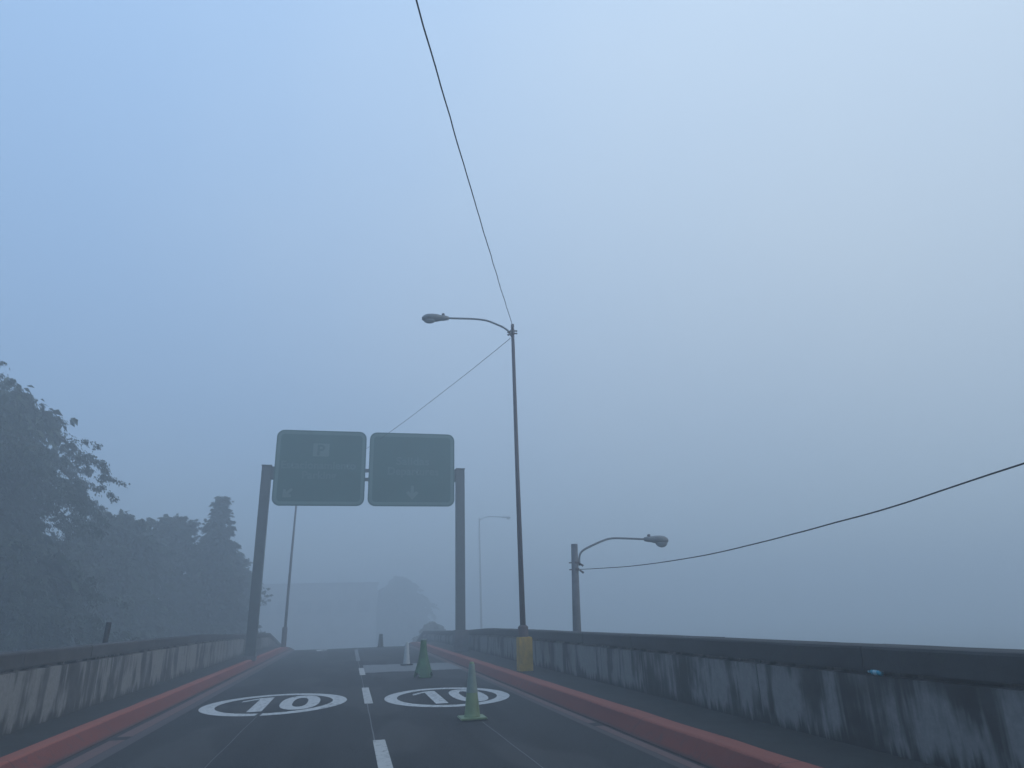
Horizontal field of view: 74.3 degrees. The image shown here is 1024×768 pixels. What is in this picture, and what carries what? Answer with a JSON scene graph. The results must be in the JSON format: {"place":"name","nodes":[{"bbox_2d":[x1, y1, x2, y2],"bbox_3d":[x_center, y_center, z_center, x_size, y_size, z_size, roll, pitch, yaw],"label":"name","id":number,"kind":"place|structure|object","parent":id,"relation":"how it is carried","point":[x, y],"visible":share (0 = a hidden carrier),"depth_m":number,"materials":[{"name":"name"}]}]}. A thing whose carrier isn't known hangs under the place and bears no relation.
{"place":"outdoors","nodes":[
{"label":"outdoors","id":0,"kind":"place"},
{"bbox_2d":[0,648,275,756],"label":"pavement","id":1,"kind":"structure","parent":0,"point":[21,739],"depth_m":11.01,"materials":[{"name":"grey concrete"}]},
{"bbox_2d":[281,506,296,646],"bbox_3d":[-11.906,10.630,40.128,2.742,9.395,0.330,3,-19,-13],"label":"street lamp","id":2,"kind":"object","parent":1,"relation":"on","point":[284,636],"visible":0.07,"depth_m":39.31,"materials":[{"name":"metal"}]},
{"bbox_2d":[366,340,507,448],"bbox_3d":[-6.578,2.751,30.302,0.074,0.399,26.610,9,-21,-28],"label":"overhead cable","id":3,"kind":"object","parent":2,"relation":"attached to","point":[447,388],"visible":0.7,"depth_m":22.84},
{"bbox_2d":[49,646,707,767],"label":"road","id":4,"kind":"structure","parent":0,"point":[374,707],"depth_m":9.88,"materials":[{"name":"grey asphalt"}]},
{"bbox_2d":[0,647,293,767],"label":"kerb","id":5,"kind":"structure","parent":4,"relation":"on","point":[51,751],"depth_m":10.01,"materials":[{"name":"red paint"}]},
{"bbox_2d":[378,634,383,646],"bbox_3d":[-7.333,14.332,37.766,0.400,0.688,0.400,3,-19,-13],"label":"traffic cone","id":6,"kind":"object","parent":4,"relation":"on","point":[380,642],"visible":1,"depth_m":37.66,"materials":[{"name":"plastic"}]},
{"bbox_2d":[400,642,412,664],"bbox_3d":[-3.535,9.052,22.710,0.420,0.708,0.420,3,-19,-13],"label":"traffic cone","id":7,"kind":"object","parent":4,"relation":"on","point":[406,661],"visible":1,"depth_m":22.62,"materials":[{"name":"white plastic"}]},
{"bbox_2d":[414,639,432,677],"bbox_3d":[-2.337,7.252,17.878,0.490,0.948,0.489,3,-19,-13],"label":"traffic cone","id":8,"kind":"object","parent":4,"relation":"on","point":[423,669],"visible":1,"depth_m":17.74,"materials":[{"name":"green plastic"}]},
{"bbox_2d":[457,662,486,720],"bbox_3d":[-0.620,4.737,10.471,0.410,0.803,0.410,3,-19,-13],"label":"traffic cone","id":9,"kind":"object","parent":4,"relation":"on","point":[472,711],"visible":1,"depth_m":10.36,"materials":[{"name":"green plastic"}]},
{"bbox_2d":[409,642,821,767],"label":"kerb","id":10,"kind":"structure","parent":4,"relation":"on","point":[705,748],"depth_m":8.46,"materials":[{"name":"red paint"}]},
{"bbox_2d":[0,0,1023,629],"label":"sky","id":11,"kind":"structure","parent":0,"point":[759,264],"materials":[{"name":"blue"}]},
{"bbox_2d":[427,642,942,767],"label":"pavement","id":12,"kind":"structure","parent":0,"point":[812,749],"depth_m":7.92,"materials":[{"name":"grey concrete"}]},
{"bbox_2d":[243,465,468,660],"bbox_3d":[-5.942,6.966,27.093,8.375,7.350,0.600,3,-19,-13],"label":"sign gantry","id":13,"kind":"object","parent":12,"relation":"on","point":[460,638],"visible":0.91,"depth_m":26.80,"materials":[{"name":"grey metal"}]},
{"bbox_2d":[272,430,366,505],"bbox_3d":[-7.846,3.440,27.711,3.595,3.110,0.132,3,-19,-13],"label":"road sign","id":14,"kind":"object","parent":13,"relation":"attached to","point":[318,468],"visible":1,"depth_m":27.64,"materials":[{"name":"green metal"}]},
{"bbox_2d":[368,432,453,506],"bbox_3d":[-4.218,3.609,28.526,3.580,3.110,0.129,3,-19,-13],"label":"road sign","id":15,"kind":"object","parent":13,"relation":"attached to","point":[411,469],"visible":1,"depth_m":28.45,"materials":[{"name":"green metal"}]},
{"bbox_2d":[516,636,532,671],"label":"lamp plinth","id":16,"kind":"structure","parent":12,"relation":"on","point":[524,649],"depth_m":16.68,"materials":[{"name":"yellow paint"}]},
{"bbox_2d":[422,313,527,636],"bbox_3d":[-1.074,2.185,18.071,2.792,8.795,0.330,3,-19,-13],"label":"street lamp","id":17,"kind":"object","parent":16,"relation":"on","point":[522,626],"visible":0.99,"depth_m":18.26,"materials":[{"name":"metal"}]},
{"bbox_2d":[416,0,512,325],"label":"overhead cable","id":18,"kind":"object","parent":17,"relation":"attached to","point":[455,135],"visible":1,"depth_m":8.07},
{"bbox_2d":[377,615,1023,648],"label":"ground","id":19,"kind":"structure","parent":0,"point":[992,631],"depth_m":188.07,"materials":[{"name":"grey plant"}]},
{"bbox_2d":[0,538,108,651],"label":"leafy tree","id":20,"kind":"object","parent":19,"relation":"on","point":[49,603],"visible":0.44,"depth_m":24.74,"materials":[{"name":"green plant"}]},
{"bbox_2d":[0,361,140,651],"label":"leafy tree","id":21,"kind":"object","parent":19,"relation":"on","point":[29,463],"visible":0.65,"depth_m":28.64,"materials":[{"name":"green plant"}]},
{"bbox_2d":[61,508,187,645],"bbox_3d":[-23.199,13.514,37.480,9.064,12.973,9.704,-8,-20,18],"label":"leafy tree","id":22,"kind":"object","parent":19,"relation":"on","point":[125,566],"visible":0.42,"depth_m":37.91,"materials":[{"name":"green plant"}]},
{"bbox_2d":[124,514,230,637],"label":"leafy tree","id":23,"kind":"object","parent":19,"relation":"on","point":[175,533],"visible":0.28,"depth_m":43.94,"materials":[{"name":"green plant"}]},
{"bbox_2d":[163,495,250,636],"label":"cypress tree","id":24,"kind":"object","parent":19,"relation":"on","point":[216,575],"visible":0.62,"depth_m":44.27,"materials":[{"name":"green plant"}]},
{"bbox_2d":[218,551,272,633],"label":"leafy tree","id":25,"kind":"object","parent":19,"relation":"on","point":[240,557],"visible":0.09,"depth_m":49.80,"materials":[{"name":"green plant"}]},
{"bbox_2d":[258,582,378,649],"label":"building","id":26,"kind":"structure","parent":19,"relation":"on","point":[331,615],"depth_m":118.92,"materials":[{"name":"grey concrete"}]},
{"bbox_2d":[259,601,270,614],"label":"window","id":27,"kind":"structure","parent":26,"relation":"in","point":[264,610],"depth_m":117.20,"materials":[{"name":"grey glass"}]},
{"bbox_2d":[276,601,291,614],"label":"window","id":28,"kind":"structure","parent":26,"relation":"in","point":[281,605],"depth_m":117.89,"materials":[{"name":"grey glass"}]},
{"bbox_2d":[297,600,311,613],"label":"window","id":29,"kind":"structure","parent":26,"relation":"in","point":[303,607],"depth_m":118.67,"materials":[{"name":"grey glass"}]},
{"bbox_2d":[317,600,331,613],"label":"window","id":30,"kind":"structure","parent":26,"relation":"in","point":[324,606],"depth_m":119.39,"materials":[{"name":"grey glass"}]},
{"bbox_2d":[337,599,351,612],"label":"window","id":31,"kind":"structure","parent":26,"relation":"in","point":[343,606],"depth_m":120.13,"materials":[{"name":"grey glass"}]},
{"bbox_2d":[357,599,370,612],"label":"window","id":32,"kind":"structure","parent":26,"relation":"in","point":[363,605],"depth_m":120.89,"materials":[{"name":"grey glass"}]},
{"bbox_2d":[376,575,439,646],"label":"leafy tree","id":33,"kind":"object","parent":19,"relation":"on","point":[402,618],"visible":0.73,"depth_m":126.05,"materials":[{"name":"green plant"}]},
{"bbox_2d":[411,621,445,641],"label":"leafy tree","id":34,"kind":"object","parent":19,"relation":"on","point":[432,626],"visible":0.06,"depth_m":63.63,"materials":[{"name":"green plant"}]},
{"bbox_2d":[478,516,510,628],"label":"street lamp","id":35,"kind":"object","parent":19,"relation":"on","point":[507,517],"visible":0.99,"depth_m":76.42,"materials":[{"name":"metal"}]},
{"bbox_2d":[569,534,667,630],"bbox_3d":[3.051,8.264,17.401,3.017,8.628,0.330,3,-19,-13],"label":"street lamp","id":36,"kind":"object","parent":19,"relation":"on","point":[660,541],"visible":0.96,"depth_m":18.18,"materials":[{"name":"metal"}]},
{"bbox_2d":[579,462,1023,569],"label":"overhead cable","id":37,"kind":"object","parent":36,"relation":"attached to","point":[1020,464],"visible":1,"depth_m":8.28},
{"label":"ramp","id":38,"kind":"structure","parent":19,"relation":"on","visible":0},
{"bbox_2d":[0,633,280,736],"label":"parapet wall","id":39,"kind":"structure","parent":38,"relation":"on","point":[39,686],"depth_m":11.89,"materials":[{"name":"concrete"}]},
{"bbox_2d":[102,622,111,642],"bbox_3d":[-7.996,5.385,13.195,0.130,1.387,0.100,3,-19,-13],"label":"pipe stub","id":40,"kind":"object","parent":39,"relation":"attached to","point":[106,632],"visible":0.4,"depth_m":13.33,"materials":[{"name":"grey metal"}]},
{"bbox_2d":[416,628,1023,767],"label":"parapet wall","id":41,"kind":"structure","parent":38,"relation":"on","point":[950,707],"depth_m":6.99,"materials":[{"name":"concrete"}]},
{"bbox_2d":[868,670,883,675],"bbox_3d":[3.457,2.743,6.432,0.054,0.055,0.175,3,-19,-13],"label":"plastic bottle","id":42,"kind":"object","parent":41,"relation":"on","point":[876,672],"visible":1,"depth_m":6.39,"materials":[{"name":"blue plastic"}]}
]}

